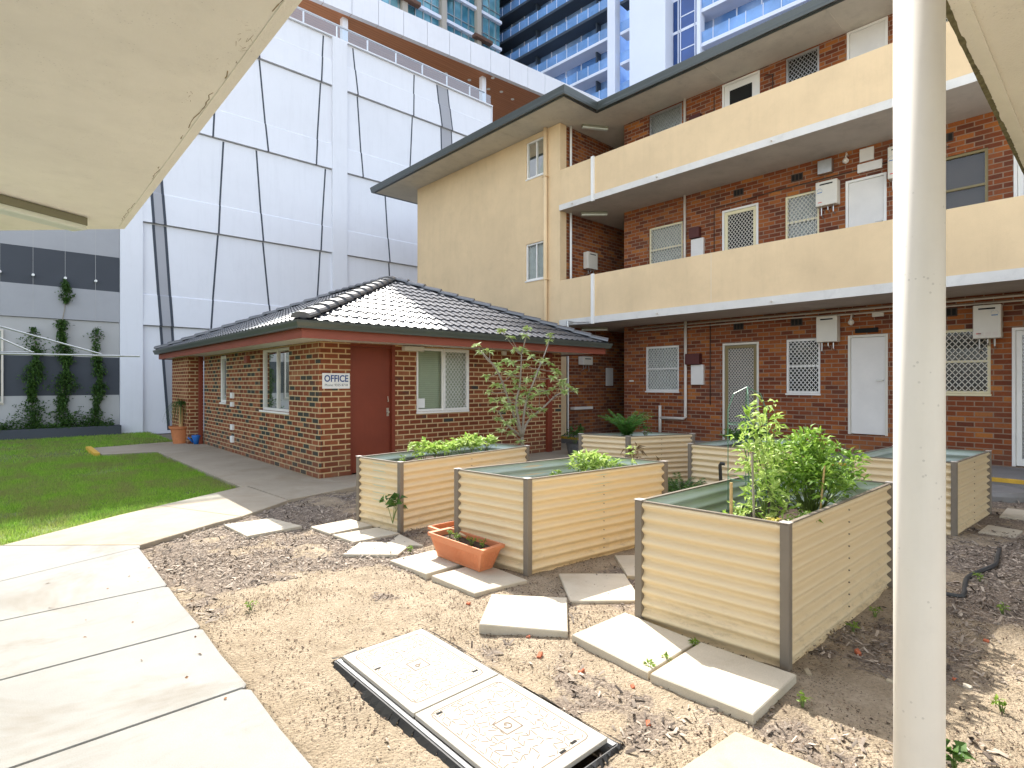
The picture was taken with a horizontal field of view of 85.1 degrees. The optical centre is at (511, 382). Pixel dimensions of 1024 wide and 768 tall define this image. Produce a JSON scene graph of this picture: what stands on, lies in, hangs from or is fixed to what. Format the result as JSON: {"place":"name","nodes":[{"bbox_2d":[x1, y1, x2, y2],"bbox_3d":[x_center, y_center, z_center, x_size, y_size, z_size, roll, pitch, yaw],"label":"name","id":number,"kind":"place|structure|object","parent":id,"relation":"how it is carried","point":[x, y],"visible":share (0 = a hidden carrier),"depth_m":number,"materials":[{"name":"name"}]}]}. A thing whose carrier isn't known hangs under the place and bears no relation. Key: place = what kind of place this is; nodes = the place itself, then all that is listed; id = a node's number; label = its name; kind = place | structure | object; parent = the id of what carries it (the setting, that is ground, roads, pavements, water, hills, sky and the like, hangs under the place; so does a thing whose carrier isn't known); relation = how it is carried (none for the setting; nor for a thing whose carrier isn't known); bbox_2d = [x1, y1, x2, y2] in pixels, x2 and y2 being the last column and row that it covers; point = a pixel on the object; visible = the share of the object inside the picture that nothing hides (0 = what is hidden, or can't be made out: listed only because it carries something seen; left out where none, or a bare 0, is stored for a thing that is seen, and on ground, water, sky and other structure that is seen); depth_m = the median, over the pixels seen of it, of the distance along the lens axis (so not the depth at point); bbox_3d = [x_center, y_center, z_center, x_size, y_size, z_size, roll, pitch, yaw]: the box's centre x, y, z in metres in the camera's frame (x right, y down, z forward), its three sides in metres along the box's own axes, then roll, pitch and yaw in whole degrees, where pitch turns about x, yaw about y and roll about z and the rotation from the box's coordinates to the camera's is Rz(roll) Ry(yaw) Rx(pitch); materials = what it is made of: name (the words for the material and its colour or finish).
{"place":"outdoors","nodes":[
{"label":"outdoors","id":0,"kind":"place"},
{"bbox_2d":[0,431,236,545],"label":"lawn","id":1,"kind":"structure","parent":0,"point":[157,439],"depth_m":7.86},
{"bbox_2d":[0,425,120,440],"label":"wall planter","id":2,"kind":"object","parent":1,"relation":"on","point":[24,434],"visible":0.6,"depth_m":15.56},
{"bbox_2d":[12,327,50,427],"bbox_3d":[-13.245,-0.127,15.375,0.837,2.879,0.331,0,0,-42],"label":"climbing vine","id":3,"kind":"object","parent":2,"relation":"on","point":[32,382],"visible":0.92,"depth_m":15.43,"materials":[{"name":"green plant"}]},
{"bbox_2d":[0,404,114,429],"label":"ground cover","id":4,"kind":"object","parent":2,"relation":"on","point":[44,425],"visible":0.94,"depth_m":15.61,"materials":[{"name":"green plant"}]},
{"bbox_2d":[42,279,85,425],"bbox_3d":[-12.772,-0.834,15.776,1.206,4.286,0.379,0,0,-42],"label":"climbing vine","id":5,"kind":"object","parent":2,"relation":"on","point":[65,375],"visible":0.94,"depth_m":15.86,"materials":[{"name":"green plant"}]},
{"bbox_2d":[80,327,109,425],"bbox_3d":[-12.221,-0.183,16.318,0.737,2.987,0.315,0,0,-42],"label":"climbing vine","id":6,"kind":"object","parent":2,"relation":"on","point":[98,369],"visible":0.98,"depth_m":16.38,"materials":[{"name":"green plant"}]},
{"bbox_2d":[0,326,139,356],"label":"clothes hoist","id":7,"kind":"object","parent":1,"relation":"on","point":[27,352],"visible":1,"depth_m":8.63,"materials":[{"name":"metal"}]},
{"bbox_2d":[0,545,312,767],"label":"concrete path","id":8,"kind":"structure","parent":0,"point":[101,694],"depth_m":2.84,"materials":[{"name":"concrete"}]},
{"bbox_2d":[157,431,355,474],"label":"ground","id":9,"kind":"structure","parent":0,"point":[168,436],"depth_m":17.18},
{"bbox_2d":[0,229,119,428],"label":"grey building","id":10,"kind":"structure","parent":9,"relation":"on","point":[82,260],"depth_m":15.89,"materials":[{"name":"paint"}]},
{"bbox_2d":[153,276,612,478],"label":"office building","id":11,"kind":"structure","parent":9,"relation":"on","point":[287,411],"depth_m":10.30,"materials":[{"name":"brick"}]},
{"bbox_2d":[219,356,225,403],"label":"window","id":12,"kind":"structure","parent":11,"relation":"in","point":[223,358],"depth_m":12.70,"materials":[{"name":"white paint"}]},
{"bbox_2d":[259,347,288,414],"bbox_3d":[-4.321,-0.040,10.231,0.140,1.180,1.490,0,0,-42],"label":"window","id":13,"kind":"structure","parent":11,"relation":"in","point":[275,361],"depth_m":10.33,"materials":[{"name":"white paint"}]},
{"bbox_2d":[322,373,349,388],"bbox_3d":[-2.806,-0.033,8.901,0.460,0.245,0.012,0,0,-42],"label":"office sign","id":14,"kind":"object","parent":11,"relation":"attached to","point":[335,380],"visible":1,"depth_m":8.89,"materials":[{"name":"white"}]},
{"bbox_2d":[350,343,394,474],"bbox_3d":[-2.364,0.425,9.395,0.830,2.150,0.120,0,0,-42],"label":"door","id":15,"kind":"structure","parent":11,"relation":"in","point":[372,366],"depth_m":9.41,"materials":[{"name":"wood"}]},
{"bbox_2d":[416,348,468,413],"bbox_3d":[-1.303,-0.040,10.347,1.180,1.180,0.140,0,0,-42],"label":"window","id":16,"kind":"structure","parent":11,"relation":"in","point":[440,372],"depth_m":10.35,"materials":[{"name":"glass"}]},
{"bbox_2d":[381,0,501,53],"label":"teal tower","id":17,"kind":"structure","parent":9,"relation":"on","point":[479,22],"depth_m":59.26,"materials":[{"name":"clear glass"}]},
{"bbox_2d":[500,0,810,99],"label":"blue tower","id":18,"kind":"structure","parent":9,"relation":"on","point":[601,49],"depth_m":55.07,"materials":[{"name":"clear glass"}]},
{"bbox_2d":[370,0,1023,467],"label":"apartment block","id":19,"kind":"structure","parent":9,"relation":"on","point":[784,104],"depth_m":11.62,"materials":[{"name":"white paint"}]},
{"bbox_2d":[0,0,1023,230],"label":"entrance canopy","id":20,"kind":"object","parent":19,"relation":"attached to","point":[108,109],"visible":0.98,"depth_m":2.59,"materials":[{"name":"paint"}]},
{"bbox_2d":[0,194,87,230],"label":"batten light","id":21,"kind":"object","parent":20,"relation":"attached to","point":[24,210],"visible":1,"depth_m":4.39,"materials":[{"name":"plastic"}]},
{"bbox_2d":[525,137,542,180],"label":"window","id":22,"kind":"structure","parent":19,"relation":"in","point":[534,148],"depth_m":15.07,"materials":[{"name":"glass"}]},
{"bbox_2d":[525,241,542,282],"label":"window","id":23,"kind":"structure","parent":19,"relation":"in","point":[534,252],"depth_m":15.15,"materials":[{"name":"white paint"}]},
{"bbox_2d":[566,321,589,436],"bbox_3d":[1.609,-0.032,13.662,0.068,3.064,0.788,0,0,-37],"label":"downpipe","id":24,"kind":"object","parent":19,"relation":"attached to","point":[567,381],"visible":0.87,"depth_m":13.92,"materials":[{"name":"metal"}]},
{"bbox_2d":[583,251,597,274],"bbox_3d":[2.113,-3.174,14.988,0.400,0.651,0.173,0,0,-42],"label":"water heater","id":25,"kind":"object","parent":19,"relation":"attached to","point":[590,261],"visible":0.91,"depth_m":14.91,"materials":[{"name":"white metal"}]},
{"bbox_2d":[645,345,678,392],"bbox_3d":[3.711,-0.332,13.686,0.150,1.135,0.950,0,0,-42],"label":"window","id":26,"kind":"structure","parent":19,"relation":"in","point":[662,362],"depth_m":13.69,"materials":[{"name":"white paint"}]},
{"bbox_2d":[650,103,681,134],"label":"window","id":27,"kind":"structure","parent":19,"relation":"in","point":[670,117],"depth_m":13.64,"materials":[{"name":"glass"}]},
{"bbox_2d":[650,221,682,263],"bbox_3d":[3.790,-3.295,13.622,0.118,1.110,0.930,0,0,-42],"label":"window","id":28,"kind":"structure","parent":19,"relation":"in","point":[666,241],"depth_m":13.64,"materials":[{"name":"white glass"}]},
{"bbox_2d":[685,353,701,364],"bbox_3d":[4.214,-0.555,12.947,0.140,0.250,0.360,0,0,-42],"label":"meter box","id":29,"kind":"object","parent":19,"relation":"attached to","point":[693,358],"visible":1,"depth_m":12.87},
{"bbox_2d":[691,365,703,384],"bbox_3d":[4.301,-0.190,12.911,0.060,0.460,0.310,0,0,-42],"label":"meter cabinet","id":30,"kind":"object","parent":19,"relation":"attached to","point":[697,374],"visible":1,"depth_m":12.88,"materials":[{"name":"metal"}]},
{"bbox_2d":[691,237,703,255],"bbox_3d":[4.301,-3.120,12.911,0.060,0.440,0.310,0,0,-42],"label":"meter cabinet","id":31,"kind":"object","parent":19,"relation":"attached to","point":[697,246],"visible":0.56,"depth_m":12.88,"materials":[{"name":"metal"}]},
{"bbox_2d":[722,203,757,250],"bbox_3d":[5.022,-2.735,12.228,0.112,2.230,0.810,0,0,-42],"label":"door","id":32,"kind":"structure","parent":19,"relation":"in","point":[739,224],"depth_m":12.24,"materials":[{"name":"white paint"}]},
{"bbox_2d":[723,342,758,439],"bbox_3d":[5.028,0.235,12.221,0.112,2.230,0.810,0,0,-42],"label":"door","id":33,"kind":"structure","parent":19,"relation":"in","point":[740,360],"depth_m":12.26,"materials":[{"name":"beige metal"}]},
{"bbox_2d":[722,70,759,107],"bbox_3d":[5.032,-5.585,12.217,0.112,2.170,0.840,0,0,-42],"label":"door","id":34,"kind":"structure","parent":19,"relation":"in","point":[754,77],"depth_m":12.18,"materials":[{"name":"white paint"}]},
{"bbox_2d":[786,190,818,238],"bbox_3d":[5.903,-3.285,11.300,0.118,1.090,0.650,0,0,-42],"label":"window","id":35,"kind":"structure","parent":19,"relation":"in","point":[802,213],"depth_m":11.32,"materials":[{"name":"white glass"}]},
{"bbox_2d":[786,46,818,82],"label":"window","id":36,"kind":"structure","parent":19,"relation":"in","point":[805,63],"depth_m":11.41,"materials":[{"name":"metal"}]},
{"bbox_2d":[785,338,820,394],"bbox_3d":[5.986,-0.323,11.348,0.370,1.135,0.670,0,0,-42],"label":"window","id":37,"kind":"structure","parent":19,"relation":"in","point":[803,355],"depth_m":11.40,"materials":[{"name":"white paint"}]},
{"bbox_2d":[818,158,833,175],"bbox_3d":[6.116,-4.210,10.871,0.120,0.260,0.250,0,0,-42],"label":"exhaust box","id":38,"kind":"object","parent":19,"relation":"attached to","point":[825,166],"visible":1,"depth_m":10.82,"materials":[{"name":"metal"}]},
{"bbox_2d":[816,315,839,352],"bbox_3d":[6.122,-0.939,10.796,0.193,0.701,0.370,0,0,-42],"label":"water heater","id":39,"kind":"object","parent":19,"relation":"attached to","point":[827,329],"visible":1,"depth_m":10.72,"materials":[{"name":"white metal"}]},
{"bbox_2d":[816,178,839,217],"bbox_3d":[6.116,-3.564,10.798,0.198,0.671,0.380,0,0,-42],"label":"water heater","id":40,"kind":"object","parent":19,"relation":"attached to","point":[827,193],"visible":1,"depth_m":10.72,"materials":[{"name":"white metal"}]},
{"bbox_2d":[846,172,886,227],"bbox_3d":[6.626,-2.900,10.430,0.159,1.900,0.670,0,0,-42],"label":"door","id":41,"kind":"structure","parent":19,"relation":"in","point":[866,197],"depth_m":10.41,"materials":[{"name":"white paint"}]},
{"bbox_2d":[860,146,873,162],"bbox_3d":[6.613,-4.260,10.392,0.030,0.240,0.230,0,0,-42],"label":"wall plate","id":42,"kind":"object","parent":19,"relation":"attached to","point":[866,154],"depth_m":10.37,"materials":[{"name":"white paint"}]},
{"bbox_2d":[847,16,887,59],"bbox_3d":[6.657,-5.742,10.431,0.112,1.885,0.670,0,0,-42],"label":"door","id":43,"kind":"structure","parent":19,"relation":"in","point":[869,37],"depth_m":10.40,"materials":[{"name":"white paint"}]},
{"bbox_2d":[848,334,887,435],"bbox_3d":[6.646,0.035,10.408,0.159,1.870,0.650,0,0,-42],"label":"door","id":44,"kind":"structure","parent":19,"relation":"in","point":[867,354],"depth_m":10.39,"materials":[{"name":"white wood"}]},
{"bbox_2d":[857,159,882,173],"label":"wall panel","id":45,"kind":"structure","parent":19,"relation":"attached to","point":[870,166],"depth_m":10.33,"materials":[{"name":"white paint"}]},
{"bbox_2d":[888,146,892,189],"bbox_3d":[6.897,-3.834,9.940,0.198,0.771,0.300,0,0,-42],"label":"water heater","id":46,"kind":"object","parent":19,"relation":"attached to","point":[890,163],"visible":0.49,"depth_m":9.96,"materials":[{"name":"white metal"}]},
{"bbox_2d":[946,148,987,208],"bbox_3d":[7.632,-3.280,9.398,0.100,1.160,0.630,0,0,-42],"label":"window","id":47,"kind":"structure","parent":19,"relation":"in","point":[966,173],"depth_m":9.40,"materials":[{"name":"glass"}]},
{"bbox_2d":[946,329,990,395],"bbox_3d":[7.712,-0.342,9.451,0.370,1.115,0.680,0,0,-42],"label":"window","id":48,"kind":"structure","parent":19,"relation":"in","point":[968,369],"depth_m":9.47,"materials":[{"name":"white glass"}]},
{"bbox_2d":[973,304,1002,350],"bbox_3d":[7.715,-0.889,9.041,0.198,0.741,0.350,0,0,-42],"label":"water heater","id":49,"kind":"object","parent":19,"relation":"attached to","point":[987,322],"visible":1,"depth_m":8.97,"materials":[{"name":"white plastic"}]},
{"bbox_2d":[1012,327,1023,466],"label":"door","id":50,"kind":"structure","parent":19,"relation":"in","point":[1017,333],"depth_m":8.86,"materials":[{"name":"white paint"}]},
{"bbox_2d":[1014,156,1023,196],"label":"door","id":51,"kind":"structure","parent":19,"relation":"in","point":[1018,175],"depth_m":8.85,"materials":[{"name":"white paint"}]},
{"bbox_2d":[2,442,575,549],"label":"path","id":52,"kind":"structure","parent":0,"point":[261,486],"depth_m":7.22,"materials":[{"name":"beige concrete"}]},
{"bbox_2d":[168,425,186,443],"bbox_3d":[-8.263,1.285,13.910,0.530,0.430,0.530,0,0,-42],"label":"plant pot","id":53,"kind":"object","parent":52,"relation":"on","point":[178,433],"visible":0.8,"depth_m":13.73,"materials":[{"name":"ceramic"}]},
{"bbox_2d":[164,398,190,425],"bbox_3d":[-8.256,0.742,13.873,0.879,0.796,0.829,0,0,-42],"label":"ponytail palm","id":54,"kind":"object","parent":53,"relation":"on","point":[181,410],"visible":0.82,"depth_m":13.86,"materials":[{"name":"green plant"}]},
{"bbox_2d":[119,0,600,433],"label":"white building","id":55,"kind":"structure","parent":0,"point":[324,118],"depth_m":20.60,"materials":[{"name":"metal"}]},
{"bbox_2d":[141,481,1023,767],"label":"garden soil","id":56,"kind":"structure","parent":0,"point":[861,687],"depth_m":3.08,"materials":[{"name":"sand"}]},
{"bbox_2d":[224,518,301,538],"bbox_3d":[-2.612,1.534,5.850,0.590,0.080,0.630,0,0,-42],"label":"paving slab","id":57,"kind":"object","parent":56,"relation":"on","point":[263,527],"depth_m":5.77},
{"bbox_2d":[310,519,371,535],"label":"paving slab","id":58,"kind":"object","parent":56,"relation":"on","point":[343,526],"depth_m":5.80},
{"bbox_2d":[333,527,399,543],"bbox_3d":[-1.442,1.534,5.522,0.520,0.080,0.390,0,0,-42],"label":"paving slab","id":59,"kind":"object","parent":56,"relation":"on","point":[375,534],"depth_m":5.47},
{"bbox_2d":[343,542,408,557],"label":"paving slab","id":60,"kind":"object","parent":56,"relation":"on","point":[386,548],"depth_m":5.00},
{"bbox_2d":[390,534,422,547],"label":"paving slab","id":61,"kind":"object","parent":56,"relation":"on","point":[400,539],"depth_m":5.27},
{"bbox_2d":[390,550,463,579],"bbox_3d":[-0.681,1.534,4.686,0.500,0.080,0.490,0,0,-42],"label":"paving slab","id":62,"kind":"object","parent":56,"relation":"on","point":[427,565],"depth_m":4.60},
{"bbox_2d":[427,527,504,571],"bbox_3d":[-0.393,1.393,4.659,0.257,0.195,0.761,0,0,-42],"label":"planter trough","id":63,"kind":"object","parent":62,"relation":"on","point":[475,556],"visible":0.94,"depth_m":4.56,"materials":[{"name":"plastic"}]},
{"bbox_2d":[356,442,529,532],"bbox_3d":[-0.742,1.179,6.625,0.758,0.761,2.068,0,0,42],"label":"raised garden bed","id":64,"kind":"object","parent":56,"relation":"on","point":[425,486],"visible":0.64,"depth_m":5.99,"materials":[{"name":"beige metal"}]},
{"bbox_2d":[379,492,407,523],"bbox_3d":[-1.180,1.255,5.608,0.256,0.332,0.348,0,0,18],"label":"fig seedling","id":65,"kind":"object","parent":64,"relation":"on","point":[391,501],"visible":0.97,"depth_m":5.59,"materials":[{"name":"green plant"}]},
{"bbox_2d":[407,436,436,458],"bbox_3d":[-1.044,0.777,6.348,0.347,0.330,0.422,0,0,-42],"label":"leafy green","id":66,"kind":"object","parent":64,"relation":"on","point":[424,448],"visible":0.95,"depth_m":6.29,"materials":[{"name":"green plant"}]},
{"bbox_2d":[445,435,475,454],"bbox_3d":[-0.611,0.777,6.765,0.375,0.331,0.404,0,0,4],"label":"leafy green","id":67,"kind":"object","parent":64,"relation":"on","point":[461,441],"visible":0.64,"depth_m":6.73,"materials":[{"name":"green plant"}]},
{"bbox_2d":[462,431,488,452],"bbox_3d":[-0.488,0.768,6.939,0.338,0.346,0.315,0,0,16],"label":"leafy green","id":68,"kind":"object","parent":64,"relation":"on","point":[477,443],"visible":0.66,"depth_m":6.91,"materials":[{"name":"green plant"}]},
{"bbox_2d":[468,433,500,450],"bbox_3d":[-0.374,0.787,7.121,0.440,0.310,0.302,0,0,-42],"label":"leafy green","id":69,"kind":"object","parent":64,"relation":"on","point":[493,440],"visible":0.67,"depth_m":7.12,"materials":[{"name":"green plant"}]},
{"bbox_2d":[332,628,623,767],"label":"meter pit","id":70,"kind":"object","parent":56,"relation":"on","point":[377,700],"visible":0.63,"depth_m":2.48,"materials":[{"name":"plastic"}]},
{"bbox_2d":[343,629,497,716],"bbox_3d":[-0.493,1.488,2.926,0.506,0.024,0.708,0,0,-42],"label":"pit lid","id":71,"kind":"object","parent":70,"relation":"on","point":[413,673],"visible":1,"depth_m":2.88,"materials":[{"name":"plastic"}]},
{"bbox_2d":[415,675,606,767],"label":"pit lid","id":72,"kind":"object","parent":70,"relation":"on","point":[499,721],"visible":1,"depth_m":2.38,"materials":[{"name":"plastic"}]},
{"bbox_2d":[432,567,526,596],"bbox_3d":[-0.251,1.534,4.280,0.490,0.080,0.570,0,0,-42],"label":"paving slab","id":73,"kind":"object","parent":56,"relation":"on","point":[470,582],"depth_m":4.21,"materials":[{"name":"concrete"}]},
{"bbox_2d":[479,594,567,637],"bbox_3d":[0.089,1.514,3.620,0.539,0.088,0.531,0,0,5],"label":"paving slab","id":74,"kind":"object","parent":56,"relation":"on","point":[537,616],"depth_m":3.52,"materials":[{"name":"concrete"}]},
{"bbox_2d":[471,325,578,444],"bbox_3d":[0.307,0.309,9.211,2.808,2.490,0.754,0,0,-42],"label":"young tree","id":75,"kind":"object","parent":56,"relation":"on","point":[521,401],"visible":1,"depth_m":9.02,"materials":[{"name":"green plant"}]},
{"bbox_2d":[453,456,667,576],"bbox_3d":[0.497,1.155,5.130,1.917,0.811,0.801,0,0,-36],"label":"raised garden bed","id":76,"kind":"object","parent":56,"relation":"on","point":[533,516],"visible":0.87,"depth_m":4.73,"materials":[{"name":"beige metal"}]},
{"bbox_2d":[565,449,597,471],"bbox_3d":[0.659,0.830,5.332,0.258,0.383,0.340,0,0,-42],"label":"leafy green","id":77,"kind":"object","parent":76,"relation":"on","point":[580,464],"visible":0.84,"depth_m":5.33,"materials":[{"name":"green plant"}]},
{"bbox_2d":[578,448,608,470],"bbox_3d":[0.785,0.822,5.375,0.369,0.398,0.258,0,0,-9],"label":"leafy green","id":78,"kind":"object","parent":76,"relation":"on","point":[599,460],"visible":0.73,"depth_m":5.35,"materials":[{"name":"green plant"}]},
{"bbox_2d":[142,482,1023,767],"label":"mulch","id":79,"kind":"object","parent":56,"relation":"on","point":[572,678],"visible":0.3,"depth_m":4.31,"materials":[{"name":"brown wood"}]},
{"bbox_2d":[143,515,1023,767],"bbox_3d":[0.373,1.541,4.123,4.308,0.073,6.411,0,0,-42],"label":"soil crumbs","id":80,"kind":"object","parent":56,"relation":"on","point":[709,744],"visible":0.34,"depth_m":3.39,"materials":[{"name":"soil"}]},
{"bbox_2d":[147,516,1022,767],"bbox_3d":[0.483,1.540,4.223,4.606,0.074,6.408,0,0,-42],"label":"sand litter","id":81,"kind":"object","parent":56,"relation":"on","point":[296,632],"visible":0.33,"depth_m":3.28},
{"bbox_2d":[559,573,634,603],"bbox_3d":[0.633,1.540,4.118,0.516,0.080,0.558,0,0,-1],"label":"paving slab","id":82,"kind":"object","parent":56,"relation":"on","point":[609,589],"depth_m":4.07,"materials":[{"name":"concrete"}]},
{"bbox_2d":[615,555,634,579],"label":"paving slab","id":83,"kind":"object","parent":56,"relation":"on","point":[627,562],"depth_m":4.61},
{"bbox_2d":[572,613,696,679],"bbox_3d":[0.707,1.521,3.235,0.520,0.083,0.545,0,0,-42],"label":"paving slab","id":84,"kind":"object","parent":56,"relation":"on","point":[629,643],"depth_m":3.18,"materials":[{"name":"concrete"}]},
{"bbox_2d":[578,431,695,481],"bbox_3d":[1.950,1.175,8.711,1.718,0.771,0.644,0,0,-20],"label":"raised garden bed","id":85,"kind":"object","parent":56,"relation":"on","point":[671,449],"visible":0.58,"depth_m":8.56,"materials":[{"name":"beige metal"}]},
{"bbox_2d":[598,410,653,435],"bbox_3d":[1.787,0.625,8.744,0.960,0.435,0.894,0,0,-42],"label":"fern","id":86,"kind":"object","parent":85,"relation":"on","point":[626,427],"visible":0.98,"depth_m":8.62,"materials":[{"name":"green plant"}]},
{"bbox_2d":[668,472,706,492],"bbox_3d":[2.070,1.339,6.917,0.794,0.386,0.657,0,0,-42],"label":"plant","id":87,"kind":"object","parent":56,"relation":"on","point":[672,486],"visible":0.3,"depth_m":7.03,"materials":[{"name":"green plant"}]},
{"bbox_2d":[650,642,795,724],"bbox_3d":[1.073,1.518,2.832,0.540,0.090,0.525,0,0,-42],"label":"paving slab","id":88,"kind":"object","parent":56,"relation":"on","point":[747,690],"depth_m":2.77,"materials":[{"name":"concrete"}]},
{"bbox_2d":[687,437,811,486],"bbox_3d":[3.209,1.175,7.483,1.591,0.771,0.963,0,0,-42],"label":"raised garden bed","id":89,"kind":"object","parent":56,"relation":"on","point":[705,459],"visible":0.3,"depth_m":7.13,"materials":[{"name":"beige metal"}]},
{"bbox_2d":[720,428,758,446],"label":"plant","id":90,"kind":"object","parent":89,"relation":"on","point":[736,435],"visible":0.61,"depth_m":7.36,"materials":[{"name":"green plant"}]},
{"bbox_2d":[682,732,820,767],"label":"paving slab","id":91,"kind":"object","parent":56,"relation":"on","point":[736,750],"depth_m":2.23,"materials":[{"name":"concrete"}]},
{"bbox_2d":[634,473,892,671],"bbox_3d":[1.821,1.149,3.861,1.961,0.821,0.951,0,0,-42],"label":"raised garden bed","id":92,"kind":"object","parent":56,"relation":"on","point":[783,595],"visible":0.86,"depth_m":3.31,"materials":[{"name":"beige metal"}]},
{"bbox_2d":[726,500,763,517],"bbox_3d":[1.644,0.933,3.917,0.168,0.216,0.263,0,0,-68],"label":"leafy green","id":93,"kind":"object","parent":92,"relation":"on","point":[739,509],"visible":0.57,"depth_m":3.90,"materials":[{"name":"green plant"}]},
{"bbox_2d":[728,387,766,516],"bbox_3d":[1.722,0.538,4.081,0.266,1.023,0.266,0,0,-42],"label":"plant cage","id":94,"kind":"object","parent":92,"relation":"on","point":[745,475],"visible":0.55,"depth_m":4.07,"materials":[{"name":"green metal"}]},
{"bbox_2d":[751,453,754,517],"bbox_3d":[1.510,0.746,3.483,0.014,0.608,0.034,0,0,-42],"label":"garden stake","id":95,"kind":"object","parent":92,"relation":"on","point":[752,473],"visible":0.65,"depth_m":3.48,"materials":[{"name":"grey wood"}]},
{"bbox_2d":[726,393,808,520],"bbox_3d":[1.698,0.556,3.756,0.850,0.977,0.514,0,0,-75],"label":"leggy shrub","id":96,"kind":"object","parent":92,"relation":"on","point":[766,473],"visible":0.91,"depth_m":3.67,"materials":[{"name":"green plant"}]},
{"bbox_2d":[756,423,872,512],"bbox_3d":[2.282,0.664,4.139,1.477,0.760,0.710,0,0,-42],"label":"bushy plant","id":97,"kind":"object","parent":92,"relation":"on","point":[808,472],"visible":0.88,"depth_m":3.83,"materials":[{"name":"green plant"}]},
{"bbox_2d":[893,0,945,767],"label":"canopy post","id":98,"kind":"object","parent":56,"relation":"on","point":[919,383],"visible":1,"depth_m":1.37,"materials":[{"name":"metal"}]},
{"bbox_2d":[847,445,991,535],"bbox_3d":[4.611,1.172,6.277,1.687,0.776,1.011,0,0,-42],"label":"raised garden bed","id":99,"kind":"object","parent":56,"relation":"on","point":[968,488],"visible":0.52,"depth_m":5.95,"materials":[{"name":"beige metal"}]},
{"bbox_2d":[946,738,974,767],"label":"weed","id":100,"kind":"object","parent":56,"relation":"on","point":[959,753],"visible":0.77,"depth_m":2.18,"materials":[{"name":"green plant"}]},
{"bbox_2d":[946,548,1001,597],"bbox_3d":[3.696,1.510,4.433,1.906,0.032,0.303,0,0,-32],"label":"garden hose","id":101,"kind":"object","parent":56,"relation":"on","point":[967,577],"visible":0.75,"depth_m":4.36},
{"bbox_2d":[978,525,1022,537],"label":"paving slab","id":102,"kind":"object","parent":56,"relation":"on","point":[988,528],"depth_m":5.67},
{"bbox_2d":[992,484,1023,502],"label":"round step","id":103,"kind":"object","parent":56,"relation":"on","point":[1006,494],"visible":0.24,"depth_m":7.16,"materials":[{"name":"concrete"}]},
{"bbox_2d":[999,508,1023,520],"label":"paving slab","id":104,"kind":"object","parent":56,"relation":"on","point":[1013,514],"depth_m":6.35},
{"bbox_2d":[561,432,1023,479],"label":"walkway","id":105,"kind":"structure","parent":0,"point":[1007,472],"depth_m":8.46,"materials":[{"name":"concrete"}]},
{"bbox_2d":[561,436,1023,484],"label":"walkway edge","id":106,"kind":"object","parent":105,"relation":"attached to","point":[1007,480],"depth_m":7.82,"materials":[{"name":"yellow paint"}]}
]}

